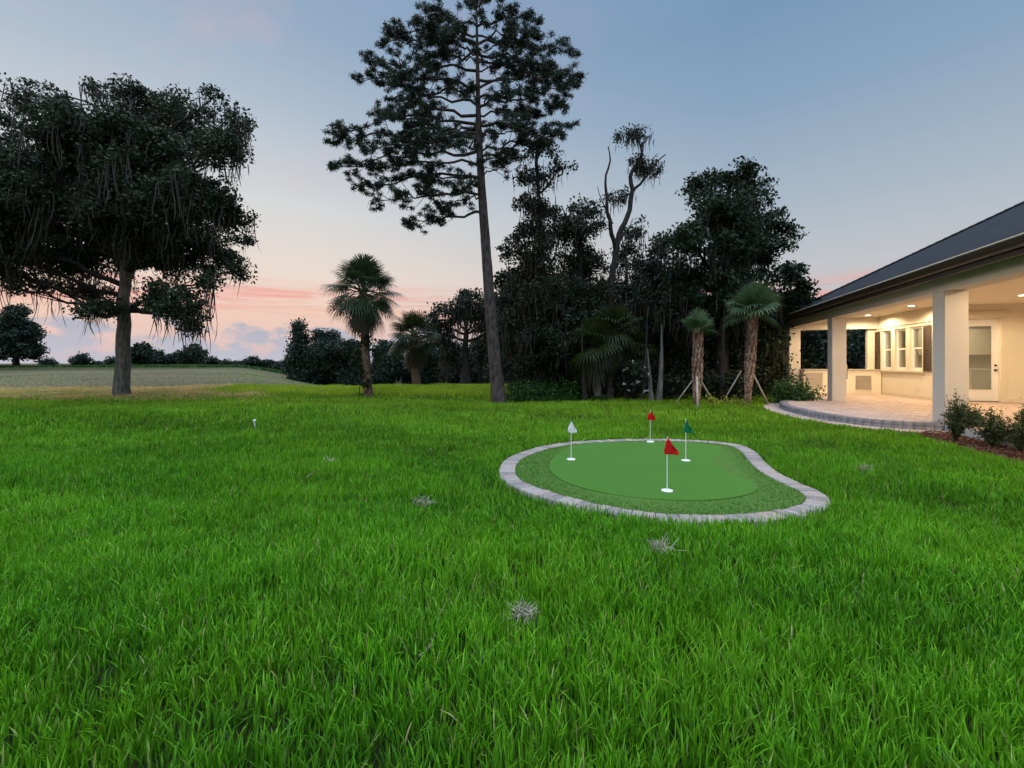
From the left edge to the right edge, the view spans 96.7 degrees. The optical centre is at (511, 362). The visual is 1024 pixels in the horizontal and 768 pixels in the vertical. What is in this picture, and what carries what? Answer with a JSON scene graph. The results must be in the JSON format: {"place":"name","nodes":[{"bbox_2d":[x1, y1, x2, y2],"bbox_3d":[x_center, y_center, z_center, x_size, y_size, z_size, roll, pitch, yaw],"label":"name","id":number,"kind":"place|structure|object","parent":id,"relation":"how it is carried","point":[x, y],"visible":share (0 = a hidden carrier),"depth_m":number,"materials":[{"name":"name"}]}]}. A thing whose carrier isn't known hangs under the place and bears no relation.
{"place":"outdoors","nodes":[
{"label":"outdoors","id":0,"kind":"place"},
{"bbox_2d":[0,383,282,401],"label":"dry grass","id":1,"kind":"structure","parent":0,"point":[135,390],"depth_m":18.84,"materials":[{"name":"plant"}]},
{"bbox_2d":[0,364,282,373],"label":"hedge","id":2,"kind":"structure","parent":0,"point":[178,365],"depth_m":76.73,"materials":[{"name":"green plant"}]},
{"bbox_2d":[0,367,320,387],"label":"field grass","id":3,"kind":"structure","parent":0,"point":[5,380],"depth_m":36.77,"materials":[{"name":"green plant"}]},
{"bbox_2d":[0,386,1023,767],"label":"grass","id":4,"kind":"structure","parent":0,"point":[122,600],"depth_m":2.48,"materials":[{"name":"green plant"}]},
{"bbox_2d":[418,606,443,657],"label":"fallen twig","id":5,"kind":"object","parent":4,"relation":"on","point":[419,655],"visible":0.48,"depth_m":2.04,"materials":[{"name":"wood"}]},
{"bbox_2d":[0,363,1023,767],"bbox_3d":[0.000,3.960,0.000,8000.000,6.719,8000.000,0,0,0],"label":"ground","id":6,"kind":"structure","parent":0,"point":[140,375],"depth_m":2.01,"materials":[{"name":"green plant"}]},
{"bbox_2d":[0,301,50,365],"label":"tree","id":7,"kind":"object","parent":6,"relation":"on","point":[21,336],"visible":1,"depth_m":77.61,"materials":[{"name":"green plant"}]},
{"bbox_2d":[37,357,59,364],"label":"skyline tree","id":8,"kind":"object","parent":6,"relation":"on","point":[49,361],"visible":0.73,"depth_m":127.20,"materials":[{"name":"green plant"}]},
{"bbox_2d":[68,351,93,364],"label":"skyline tree","id":9,"kind":"object","parent":6,"relation":"on","point":[81,359],"visible":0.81,"depth_m":129.39,"materials":[{"name":"green plant"}]},
{"bbox_2d":[91,359,103,364],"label":"skyline tree","id":10,"kind":"object","parent":6,"relation":"on","point":[98,362],"visible":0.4,"depth_m":133.86,"materials":[{"name":"green plant"}]},
{"bbox_2d":[101,355,114,364],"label":"skyline tree","id":11,"kind":"object","parent":6,"relation":"on","point":[110,361],"visible":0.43,"depth_m":127.48,"materials":[{"name":"green plant"}]},
{"bbox_2d":[0,72,260,396],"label":"live oak","id":12,"kind":"object","parent":6,"relation":"on","point":[120,184],"visible":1,"depth_m":14.67,"materials":[{"name":"green plant"}]},
{"bbox_2d":[130,340,156,364],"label":"skyline tree","id":13,"kind":"object","parent":6,"relation":"on","point":[142,353],"visible":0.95,"depth_m":112.97,"materials":[{"name":"green plant"}]},
{"bbox_2d":[149,348,170,364],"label":"skyline tree","id":14,"kind":"object","parent":6,"relation":"on","point":[157,360],"visible":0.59,"depth_m":124.81,"materials":[{"name":"green plant"}]},
{"bbox_2d":[159,350,181,364],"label":"skyline tree","id":15,"kind":"object","parent":6,"relation":"on","point":[170,357],"visible":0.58,"depth_m":125.79,"materials":[{"name":"green plant"}]},
{"bbox_2d":[174,343,208,363],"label":"skyline tree","id":16,"kind":"object","parent":6,"relation":"on","point":[194,357],"visible":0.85,"depth_m":116.90,"materials":[{"name":"green plant"}]},
{"bbox_2d":[204,355,221,364],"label":"skyline tree","id":17,"kind":"object","parent":6,"relation":"on","point":[212,360],"visible":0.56,"depth_m":130.43,"materials":[{"name":"green plant"}]},
{"bbox_2d":[219,359,239,364],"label":"skyline tree","id":18,"kind":"object","parent":6,"relation":"on","point":[227,362],"visible":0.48,"depth_m":139.37,"materials":[{"name":"green plant"}]},
{"bbox_2d":[238,355,261,365],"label":"skyline tree","id":19,"kind":"object","parent":6,"relation":"on","point":[251,361],"visible":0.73,"depth_m":141.89,"materials":[{"name":"green plant"}]},
{"bbox_2d":[254,359,276,368],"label":"skyline tree","id":20,"kind":"object","parent":6,"relation":"on","point":[266,363],"visible":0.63,"depth_m":142.43,"materials":[{"name":"green plant"}]},
{"bbox_2d":[271,360,285,370],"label":"skyline tree","id":21,"kind":"object","parent":6,"relation":"on","point":[275,366],"visible":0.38,"depth_m":136.95,"materials":[{"name":"green plant"}]},
{"bbox_2d":[276,316,324,384],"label":"tree","id":22,"kind":"object","parent":6,"relation":"on","point":[292,369],"visible":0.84,"depth_m":57.30,"materials":[{"name":"green plant"}]},
{"bbox_2d":[299,326,344,385],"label":"tree","id":23,"kind":"object","parent":6,"relation":"on","point":[321,352],"visible":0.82,"depth_m":57.32,"materials":[{"name":"green plant"}]},
{"bbox_2d":[328,338,373,385],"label":"tree","id":24,"kind":"object","parent":6,"relation":"on","point":[348,375],"visible":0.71,"depth_m":56.62,"materials":[{"name":"green plant"}]},
{"bbox_2d":[200,382,512,397],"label":"rough grass","id":25,"kind":"structure","parent":6,"relation":"on","point":[436,389],"depth_m":18.34,"materials":[{"name":"green plant"}]},
{"bbox_2d":[318,252,406,396],"bbox_3d":[-5.388,-1.315,16.473,3.056,5.386,2.907,0,0,0],"label":"cabbage palm","id":26,"kind":"object","parent":6,"relation":"on","point":[362,308],"visible":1,"depth_m":16.18,"materials":[{"name":"green plant"}]},
{"bbox_2d":[347,333,387,397],"bbox_3d":[-5.193,0.137,16.431,1.489,2.506,0.979,0,0,-23],"label":"vine growth","id":27,"kind":"object","parent":26,"relation":"attached to","point":[356,354],"visible":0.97,"depth_m":16.29,"materials":[{"name":"green plant"}]},
{"bbox_2d":[370,339,409,384],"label":"tree","id":28,"kind":"object","parent":6,"relation":"on","point":[388,371],"visible":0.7,"depth_m":60.25,"materials":[{"name":"green plant"}]},
{"bbox_2d":[388,309,442,384],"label":"cabbage palm","id":29,"kind":"object","parent":6,"relation":"on","point":[415,357],"visible":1,"depth_m":20.74,"materials":[{"name":"green plant"}]},
{"bbox_2d":[394,340,439,384],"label":"tree","id":30,"kind":"object","parent":6,"relation":"on","point":[424,373],"visible":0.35,"depth_m":60.24,"materials":[{"name":"green plant"}]},
{"bbox_2d":[410,495,437,507],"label":"moss clump","id":31,"kind":"object","parent":6,"relation":"on","point":[421,500],"visible":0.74,"depth_m":4.03,"materials":[{"name":"grey plant"}]},
{"bbox_2d":[425,340,475,383],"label":"tree","id":32,"kind":"object","parent":6,"relation":"on","point":[441,378],"visible":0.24,"depth_m":59.69,"materials":[{"name":"green plant"}]},
{"bbox_2d":[320,0,588,403],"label":"pine tree","id":33,"kind":"object","parent":6,"relation":"on","point":[432,34],"visible":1,"depth_m":14.65,"materials":[{"name":"green plant"}]},
{"bbox_2d":[419,287,495,383],"bbox_3d":[-2.673,-1.397,30.268,6.995,7.633,5.258,0,0,0],"label":"moss draped oak","id":34,"kind":"object","parent":6,"relation":"on","point":[466,310],"visible":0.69,"depth_m":29.81,"materials":[{"name":"green plant"}]},
{"bbox_2d":[460,335,487,384],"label":"tree","id":35,"kind":"object","parent":6,"relation":"on","point":[474,370],"visible":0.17,"depth_m":55.72,"materials":[{"name":"green plant"}]},
{"bbox_2d":[483,372,489,383],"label":"tree","id":36,"kind":"object","parent":6,"relation":"on","point":[486,378],"depth_m":48.33,"materials":[{"name":"green plant"}]},
{"bbox_2d":[482,261,539,387],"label":"woodland tree","id":37,"kind":"object","parent":6,"relation":"on","point":[499,281],"visible":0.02,"depth_m":23.23,"materials":[{"name":"green plant"}]},
{"bbox_2d":[504,372,540,401],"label":"shrub","id":38,"kind":"object","parent":6,"relation":"on","point":[517,390],"visible":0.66,"depth_m":15.57,"materials":[{"name":"green plant"}]},
{"bbox_2d":[506,595,540,627],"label":"moss clump","id":39,"kind":"object","parent":6,"relation":"on","point":[525,611],"visible":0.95,"depth_m":2.26,"materials":[{"name":"grey plant"}]},
{"bbox_2d":[494,137,585,391],"bbox_3d":[1.090,-3.355,17.121,3.912,9.815,4.143,0,0,0],"label":"moss cedar","id":40,"kind":"object","parent":6,"relation":"on","point":[534,337],"visible":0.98,"depth_m":16.47,"materials":[{"name":"green plant"}]},
{"bbox_2d":[521,374,567,399],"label":"shrub","id":41,"kind":"object","parent":6,"relation":"on","point":[544,390],"visible":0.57,"depth_m":15.78,"materials":[{"name":"green plant"}]},
{"bbox_2d":[528,336,577,387],"bbox_3d":[1.594,0.149,18.503,3.045,2.426,3.316,0,0,0],"label":"shrub","id":42,"kind":"object","parent":6,"relation":"on","point":[556,369],"visible":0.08,"depth_m":17.75,"materials":[{"name":"green plant"}]},
{"bbox_2d":[512,391,608,402],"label":"weeds","id":43,"kind":"object","parent":6,"relation":"on","point":[560,398],"visible":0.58,"depth_m":15.24,"materials":[{"name":"green plant"}]},
{"bbox_2d":[553,374,592,401],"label":"shrub","id":44,"kind":"object","parent":6,"relation":"on","point":[571,388],"visible":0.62,"depth_m":15.74,"materials":[{"name":"green plant"}]},
{"bbox_2d":[581,320,586,400],"bbox_3d":[2.423,0.001,15.202,0.229,2.852,0.153,0,0,0],"label":"bare trunk","id":45,"kind":"object","parent":6,"relation":"on","point":[584,390],"visible":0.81,"depth_m":15.16,"materials":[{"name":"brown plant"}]},
{"bbox_2d":[533,193,636,391],"bbox_3d":[2.800,-2.522,18.082,4.396,9.394,4.869,0,0,0],"label":"moss cedar","id":46,"kind":"object","parent":6,"relation":"on","point":[580,265],"visible":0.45,"depth_m":17.93,"materials":[{"name":"green plant"}]},
{"bbox_2d":[563,315,625,396],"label":"cabbage palm","id":47,"kind":"object","parent":6,"relation":"on","point":[595,358],"visible":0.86,"depth_m":15.29,"materials":[{"name":"green plant"}]},
{"bbox_2d":[576,373,613,397],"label":"shrub","id":48,"kind":"object","parent":6,"relation":"on","point":[604,389],"visible":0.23,"depth_m":16.03,"materials":[{"name":"green plant"}]},
{"bbox_2d":[585,301,641,399],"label":"cabbage palm","id":49,"kind":"object","parent":6,"relation":"on","point":[619,318],"visible":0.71,"depth_m":15.72,"materials":[{"name":"green plant"}]},
{"bbox_2d":[604,355,657,399],"bbox_3d":[4.057,0.511,15.511,1.842,1.683,1.808,0,0,0],"label":"blossom shrub","id":50,"kind":"object","parent":6,"relation":"on","point":[631,388],"visible":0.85,"depth_m":15.37,"materials":[{"name":"green plant"}]},
{"bbox_2d":[597,121,666,396],"bbox_3d":[4.579,-3.747,17.515,3.133,10.783,1.174,0,0,-10],"label":"dead snag","id":51,"kind":"object","parent":6,"relation":"on","point":[641,168],"visible":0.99,"depth_m":17.25,"materials":[{"name":"plant"}]},
{"bbox_2d":[598,214,674,391],"bbox_3d":[5.131,-2.303,19.924,3.715,8.848,6.012,0,0,18],"label":"woodland tree","id":52,"kind":"object","parent":6,"relation":"on","point":[626,251],"visible":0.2,"depth_m":19.75,"materials":[{"name":"green plant"}]},
{"bbox_2d":[614,322,658,397],"bbox_3d":[4.220,-0.038,16.387,2.325,2.957,2.418,0,0,0],"label":"shrub","id":53,"kind":"object","parent":6,"relation":"on","point":[635,336],"visible":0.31,"depth_m":15.99,"materials":[{"name":"green plant"}]},
{"bbox_2d":[640,313,647,400],"bbox_3d":[4.402,-0.148,15.198,0.253,3.148,0.134,0,0,0],"label":"bare trunk","id":54,"kind":"object","parent":6,"relation":"on","point":[643,382],"visible":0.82,"depth_m":15.17,"materials":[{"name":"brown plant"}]},
{"bbox_2d":[647,348,653,400],"bbox_3d":[4.635,0.475,15.189,0.252,1.903,0.194,0,0,-22],"label":"bare trunk","id":55,"kind":"object","parent":6,"relation":"on","point":[650,394],"visible":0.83,"depth_m":15.15,"materials":[{"name":"grey plant"}]},
{"bbox_2d":[656,324,662,400],"bbox_3d":[4.922,0.076,15.198,0.263,2.706,0.220,0,0,0],"label":"bare trunk","id":56,"kind":"object","parent":6,"relation":"on","point":[659,394],"visible":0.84,"depth_m":15.15,"materials":[{"name":"grey plant"}]},
{"bbox_2d":[623,241,700,386],"bbox_3d":[6.231,-1.933,19.096,3.388,7.572,5.640,0,0,19],"label":"woodland tree","id":57,"kind":"object","parent":6,"relation":"on","point":[658,308],"visible":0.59,"depth_m":17.37,"materials":[{"name":"green plant"}]},
{"bbox_2d":[638,338,686,393],"bbox_3d":[6.020,0.064,18.944,2.742,2.643,2.787,0,0,0],"label":"shrub","id":58,"kind":"object","parent":6,"relation":"on","point":[663,362],"visible":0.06,"depth_m":18.60,"materials":[{"name":"green plant"}]},
{"bbox_2d":[499,439,830,528],"bbox_3d":[1.697,1.292,5.595,3.698,0.095,3.987,0,0,0],"label":"putting green","id":59,"kind":"object","parent":6,"relation":"on","point":[718,480],"visible":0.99,"depth_m":4.86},
{"bbox_2d":[567,420,576,460],"bbox_3d":[0.770,1.003,5.889,0.122,0.514,0.112,0,0,0],"label":"golf flag","id":60,"kind":"object","parent":59,"relation":"on","point":[571,428],"visible":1,"depth_m":5.88,"materials":[{"name":"white fabric"}]},
{"bbox_2d":[647,409,655,442],"bbox_3d":[2.193,0.997,7.193,0.127,0.525,0.118,0,0,0],"label":"golf flag","id":61,"kind":"object","parent":59,"relation":"on","point":[650,416],"visible":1,"depth_m":7.19,"materials":[{"name":"red fabric"}]},
{"bbox_2d":[661,436,678,491],"bbox_3d":[1.534,0.986,4.444,0.152,0.549,0.112,0,0,0],"label":"golf flag","id":62,"kind":"object","parent":59,"relation":"on","point":[669,448],"visible":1,"depth_m":4.43,"materials":[{"name":"red fabric"}]},
{"bbox_2d":[681,418,692,460],"bbox_3d":[2.228,0.981,5.809,0.132,0.558,0.112,0,0,0],"label":"golf flag","id":63,"kind":"object","parent":59,"relation":"on","point":[687,428],"visible":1,"depth_m":5.80,"materials":[{"name":"green fabric"}]},
{"bbox_2d":[646,532,685,556],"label":"moss clump","id":64,"kind":"object","parent":6,"relation":"on","point":[664,544],"visible":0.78,"depth_m":3.07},
{"bbox_2d":[646,363,692,399],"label":"shrub","id":65,"kind":"object","parent":6,"relation":"on","point":[670,389],"visible":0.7,"depth_m":15.72,"materials":[{"name":"green plant"}]},
{"bbox_2d":[676,381,691,402],"bbox_3d":[5.177,0.948,13.810,0.581,0.841,0.056,0,0,19],"label":"wooden prop","id":66,"kind":"object","parent":6,"relation":"on","point":[684,391],"visible":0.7,"depth_m":13.77,"materials":[{"name":"wood"}]},
{"bbox_2d":[652,344,716,397],"bbox_3d":[6.801,0.316,18.066,2.935,2.118,3.105,0,0,0],"label":"shrub","id":67,"kind":"object","parent":6,"relation":"on","point":[687,371],"visible":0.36,"depth_m":17.70,"materials":[{"name":"green plant"}]},
{"bbox_2d":[696,377,698,406],"bbox_3d":[5.385,0.890,13.225,0.056,0.954,0.504,0,0,19],"label":"wooden prop","id":68,"kind":"object","parent":6,"relation":"on","point":[697,399],"visible":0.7,"depth_m":13.21,"materials":[{"name":"wood"}]},
{"bbox_2d":[681,307,718,406],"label":"new palm","id":69,"kind":"object","parent":6,"relation":"on","point":[696,322],"visible":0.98,"depth_m":13.50,"materials":[{"name":"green plant"}]},
{"bbox_2d":[702,382,713,401],"bbox_3d":[6.016,0.948,13.960,0.846,0.846,0.056,0,0,-36],"label":"wooden prop","id":70,"kind":"object","parent":6,"relation":"on","point":[706,390],"visible":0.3,"depth_m":13.89,"materials":[{"name":"wood"}]},
{"bbox_2d":[700,393,725,404],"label":"grass tuft","id":71,"kind":"object","parent":6,"relation":"on","point":[712,400],"visible":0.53,"depth_m":13.86,"materials":[{"name":"green plant"}]},
{"bbox_2d":[686,368,744,400],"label":"shrub","id":72,"kind":"object","parent":6,"relation":"on","point":[711,386],"visible":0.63,"depth_m":15.25,"materials":[{"name":"green plant"}]},
{"bbox_2d":[669,329,762,389],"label":"woodland tree","id":73,"kind":"object","parent":6,"relation":"on","point":[708,353],"visible":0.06,"depth_m":21.24,"materials":[{"name":"green plant"}]},
{"bbox_2d":[719,311,724,399],"bbox_3d":[7.011,-0.151,15.199,0.207,3.144,0.205,0,0,0],"label":"bare trunk","id":74,"kind":"object","parent":6,"relation":"on","point":[722,370],"visible":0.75,"depth_m":15.15,"materials":[{"name":"grey plant"}]},
{"bbox_2d":[723,394,738,405],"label":"grass tuft","id":75,"kind":"object","parent":6,"relation":"on","point":[731,400],"visible":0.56,"depth_m":13.84,"materials":[{"name":"green plant"}]},
{"bbox_2d":[722,371,741,403],"bbox_3d":[6.724,0.802,14.000,0.622,1.130,0.056,0,0,20],"label":"wooden prop","id":76,"kind":"object","parent":6,"relation":"on","point":[731,386],"visible":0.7,"depth_m":13.97,"materials":[{"name":"wood"}]},
{"bbox_2d":[649,155,823,395],"bbox_3d":[8.562,-3.148,17.787,6.592,9.257,6.434,0,0,0],"label":"broadleaf tree","id":77,"kind":"object","parent":6,"relation":"on","point":[738,234],"visible":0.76,"depth_m":16.52,"materials":[{"name":"green plant"}]},
{"bbox_2d":[709,360,765,400],"bbox_3d":[7.606,0.645,15.627,1.957,1.450,2.102,0,0,0],"label":"shrub","id":78,"kind":"object","parent":6,"relation":"on","point":[741,383],"visible":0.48,"depth_m":15.39,"materials":[{"name":"green plant"}]},
{"bbox_2d":[721,280,785,405],"bbox_3d":[7.261,-0.570,13.860,1.900,3.997,1.882,0,0,38],"label":"new palm","id":79,"kind":"object","parent":6,"relation":"on","point":[752,302],"visible":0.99,"depth_m":13.63,"materials":[{"name":"green palm leaves"},{"name":"bark"},{"name":"wood"}]},
{"bbox_2d":[754,375,769,404],"bbox_3d":[7.549,0.801,13.825,0.692,1.134,0.056,0,0,-13],"label":"wooden prop","id":80,"kind":"object","parent":6,"relation":"on","point":[757,383],"visible":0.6,"depth_m":13.82,"materials":[{"name":"wood"}]},
{"bbox_2d":[727,341,815,396],"bbox_3d":[9.635,0.239,17.455,3.161,2.299,3.195,0,0,-43],"label":"shrub","id":81,"kind":"object","parent":6,"relation":"on","point":[767,372],"visible":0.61,"depth_m":17.20,"materials":[{"name":"green plant"}]},
{"bbox_2d":[731,325,827,390],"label":"woodland tree","id":82,"kind":"object","parent":6,"relation":"on","point":[812,353],"visible":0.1,"depth_m":20.30,"materials":[{"name":"green plant"}]},
{"bbox_2d":[759,376,804,403],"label":"shrub","id":83,"kind":"object","parent":6,"relation":"on","point":[778,394],"visible":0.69,"depth_m":14.25,"materials":[{"name":"green plant"}]},
{"bbox_2d":[784,375,826,401],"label":"shrub","id":84,"kind":"object","parent":6,"relation":"on","point":[798,394],"visible":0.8,"depth_m":13.75,"materials":[{"name":"green plant"}]},
{"bbox_2d":[810,329,864,368],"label":"woodland tree","id":85,"kind":"object","parent":6,"relation":"on","point":[854,353],"visible":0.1,"depth_m":23.23,"materials":[{"name":"green plant"}]},
{"bbox_2d":[846,329,864,367],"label":"woodland tree","id":86,"kind":"object","parent":6,"relation":"on","point":[859,332],"visible":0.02,"depth_m":27.75,"materials":[{"name":"green plant"}]},
{"bbox_2d":[764,403,947,433],"bbox_3d":[7.885,1.308,11.667,2.220,0.065,6.697,0,0,17],"label":"patio apron","id":87,"kind":"object","parent":6,"relation":"on","point":[774,407],"visible":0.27,"depth_m":10.03,"materials":[{"name":"grey stone"}]},
{"bbox_2d":[779,399,944,430],"bbox_3d":[8.080,1.222,11.624,1.822,0.156,5.930,0,0,17],"label":"patio step","id":88,"kind":"object","parent":87,"relation":"on","point":[785,405],"visible":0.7,"depth_m":9.32,"materials":[{"name":"grey stone"}]},
{"bbox_2d":[853,462,873,471],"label":"moss clump","id":89,"kind":"object","parent":6,"relation":"on","point":[863,467],"visible":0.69,"depth_m":5.35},
{"bbox_2d":[780,201,1023,447],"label":"house","id":90,"kind":"structure","parent":6,"relation":"on","point":[938,321],"depth_m":13.15,"materials":[{"name":"paint"}]},
{"bbox_2d":[883,330,890,369],"bbox_3d":[13.605,-0.450,16.406,0.090,1.400,0.700,0,0,17],"label":"window","id":91,"kind":"structure","parent":90,"relation":"in","point":[885,349],"depth_m":16.69,"materials":[{"name":"white paint"}]},
{"bbox_2d":[897,328,905,369],"bbox_3d":[13.337,-0.450,15.495,0.090,1.400,0.700,0,0,17],"label":"window","id":92,"kind":"structure","parent":90,"relation":"in","point":[899,348],"depth_m":15.77,"materials":[{"name":"white paint"}]},
{"bbox_2d":[912,326,921,370],"bbox_3d":[13.067,-0.450,14.585,0.090,1.400,0.700,0,0,17],"label":"window","id":93,"kind":"structure","parent":90,"relation":"in","point":[914,348],"depth_m":14.86,"materials":[{"name":"white paint"}]},
{"bbox_2d":[968,319,997,400],"bbox_3d":[13.856,-0.075,13.477,0.856,2.420,0.100,0,0,17],"label":"door","id":94,"kind":"structure","parent":90,"relation":"in","point":[975,395],"depth_m":13.40,"materials":[{"name":"white paint"}]},
{"bbox_2d":[788,393,1023,431],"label":"patio","id":95,"kind":"structure","parent":6,"relation":"on","point":[885,407],"depth_m":11.67,"materials":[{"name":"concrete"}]},
{"bbox_2d":[801,369,881,393],"bbox_3d":[12.498,0.698,17.437,2.522,0.905,0.775,0,0,17],"label":"outdoor kitchen","id":96,"kind":"object","parent":95,"relation":"on","point":[863,381],"visible":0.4,"depth_m":17.01,"materials":[{"name":"paint"}]},
{"bbox_2d":[805,373,822,389],"bbox_3d":[11.528,0.710,17.371,0.580,0.660,0.029,0,0,17],"label":"cabinet door","id":97,"kind":"structure","parent":96,"relation":"in","point":[818,377],"depth_m":17.34,"materials":[{"name":"beige wood"}]},
{"bbox_2d":[825,363,847,377],"bbox_3d":[12.372,0.295,17.361,0.580,0.591,0.552,0,0,17],"label":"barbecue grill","id":98,"kind":"object","parent":96,"relation":"on","point":[826,366],"visible":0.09,"depth_m":17.08,"materials":[{"name":"silver metal"}]},
{"bbox_2d":[856,376,870,389],"bbox_3d":[13.062,0.750,16.916,0.490,0.540,0.029,0,0,17],"label":"cabinet door","id":99,"kind":"structure","parent":96,"relation":"in","point":[862,382],"depth_m":16.90,"materials":[{"name":"beige wood"}]},
{"bbox_2d":[916,430,1023,463],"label":"mulch","id":100,"kind":"object","parent":6,"relation":"on","point":[974,441],"visible":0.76,"depth_m":7.00,"materials":[{"name":"brown plant"}]},
{"bbox_2d":[938,389,986,440],"bbox_3d":[7.248,0.859,7.400,0.515,0.870,0.585,0,0,-19],"label":"foundation shrub","id":101,"kind":"object","parent":100,"relation":"on","point":[956,416],"visible":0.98,"depth_m":7.37,"materials":[{"name":"green plant"}]},
{"bbox_2d":[960,406,1009,446],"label":"foundation shrub","id":102,"kind":"object","parent":100,"relation":"on","point":[990,431],"visible":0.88,"depth_m":6.94,"materials":[{"name":"green plant"}]},
{"bbox_2d":[988,403,1023,452],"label":"foundation shrub","id":103,"kind":"object","parent":100,"relation":"on","point":[1016,433],"visible":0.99,"depth_m":6.50,"materials":[{"name":"green plant"}]},
{"bbox_2d":[964,404,986,426],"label":"foundation shrub","id":104,"kind":"object","parent":6,"relation":"on","point":[973,411],"visible":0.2,"depth_m":8.20,"materials":[{"name":"green plant"}]},
{"bbox_2d":[0,0,1023,363],"label":"sky","id":105,"kind":"structure","parent":0,"point":[888,130],"materials":[{"name":"blue"}]}
]}

